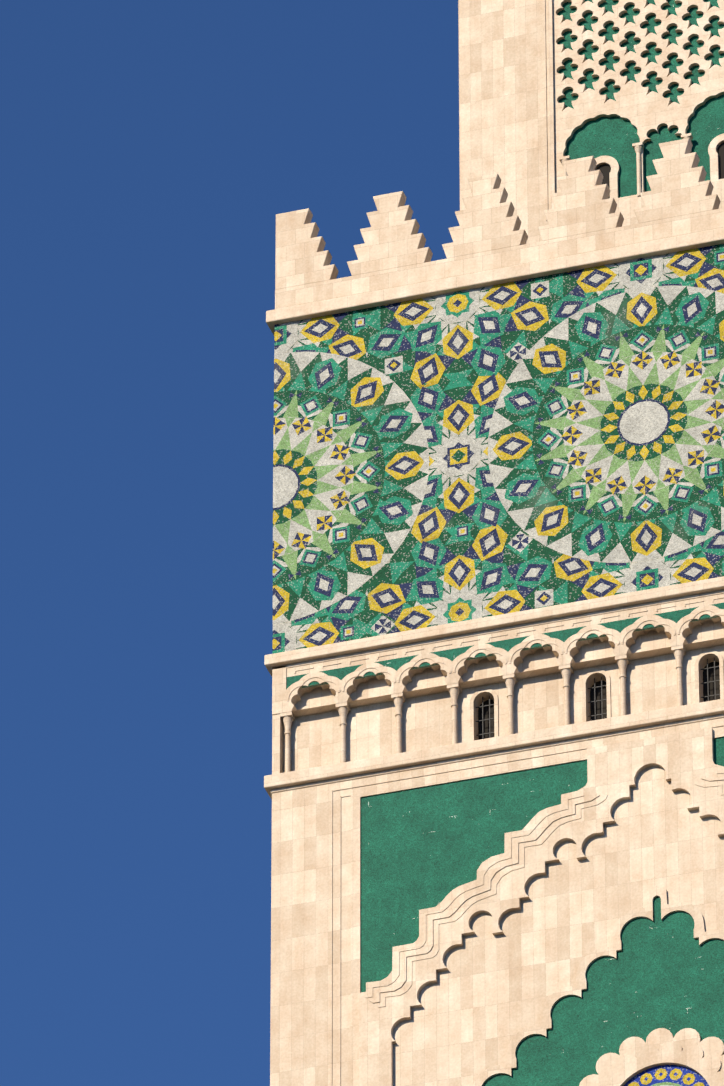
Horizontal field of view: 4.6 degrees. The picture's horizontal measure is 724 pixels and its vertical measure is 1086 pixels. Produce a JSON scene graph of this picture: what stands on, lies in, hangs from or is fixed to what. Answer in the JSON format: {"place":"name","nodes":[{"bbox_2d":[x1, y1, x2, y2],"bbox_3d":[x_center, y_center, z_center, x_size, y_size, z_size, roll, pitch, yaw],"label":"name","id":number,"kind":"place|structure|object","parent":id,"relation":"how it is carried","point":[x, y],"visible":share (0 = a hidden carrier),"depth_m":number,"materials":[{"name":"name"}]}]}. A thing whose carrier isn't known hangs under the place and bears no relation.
{"place":"outdoors","nodes":[
{"label":"outdoors","id":0,"kind":"place"},
{"bbox_2d":[0,0,459,1085],"label":"sky","id":1,"kind":"structure","parent":0,"point":[151,151],"materials":[{"name":"blue"}]},
{"bbox_3d":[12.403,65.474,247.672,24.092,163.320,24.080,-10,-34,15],"label":"shaft","id":2,"kind":"object","parent":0,"visible":0},
{"bbox_2d":[264,228,723,799],"bbox_3d":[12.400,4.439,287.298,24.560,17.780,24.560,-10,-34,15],"label":"cornice moldings","id":3,"kind":"object","parent":2,"relation":"on","point":[510,742],"visible":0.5,"depth_m":276.10,"materials":[{"name":"stone"}]},
{"bbox_2d":[280,645,685,771],"bbox_3d":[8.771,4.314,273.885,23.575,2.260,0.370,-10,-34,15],"label":"columns","id":4,"kind":"structure","parent":3,"relation":"on","point":[510,681],"depth_m":275.38,"materials":[{"name":"stone"}]},
{"bbox_2d":[272,244,723,653],"bbox_3d":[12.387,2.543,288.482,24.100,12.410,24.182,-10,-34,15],"label":"mosaic band","id":5,"kind":"object","parent":3,"relation":"on","point":[508,447],"visible":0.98,"depth_m":280.03,"materials":[{"name":"multicoloured tile"}]},
{"bbox_2d":[272,594,723,773],"bbox_3d":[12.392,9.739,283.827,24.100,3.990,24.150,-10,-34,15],"label":"arcade","id":6,"kind":"object","parent":3,"relation":"on","point":[477,668],"visible":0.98,"depth_m":275.78,"materials":[{"name":"stone"}]},
{"bbox_2d":[458,0,723,243],"bbox_3d":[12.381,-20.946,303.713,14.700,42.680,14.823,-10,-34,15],"label":"lantern","id":7,"kind":"object","parent":3,"relation":"on","point":[619,90],"visible":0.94,"depth_m":292.43,"materials":[{"name":"stone"}]},
{"bbox_2d":[270,208,723,1085],"bbox_3d":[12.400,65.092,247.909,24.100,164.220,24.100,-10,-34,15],"label":"wall","id":8,"kind":"structure","parent":2,"relation":"on","point":[484,998],"depth_m":270.88,"materials":[{"name":"stone"}]},
{"bbox_2d":[275,138,720,289],"bbox_3d":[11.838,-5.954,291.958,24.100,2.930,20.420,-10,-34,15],"label":"merlons","id":9,"kind":"object","parent":8,"relation":"on","point":[582,202],"visible":0.58,"depth_m":284.91,"materials":[{"name":"stone"}]},
{"bbox_2d":[330,724,723,1085],"bbox_3d":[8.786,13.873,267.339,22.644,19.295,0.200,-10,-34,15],"label":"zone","id":10,"kind":"object","parent":8,"relation":"attached to","point":[439,863],"visible":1,"depth_m":271.25,"materials":[{"name":"stone"}]},
{"bbox_2d":[624,1065,708,1085],"bbox_3d":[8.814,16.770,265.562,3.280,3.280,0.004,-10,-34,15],"label":"mosaic medallion","id":11,"kind":"object","parent":10,"relation":"attached to","point":[669,1075],"visible":0.81,"depth_m":266.18,"materials":[{"name":"tile"}]}
]}

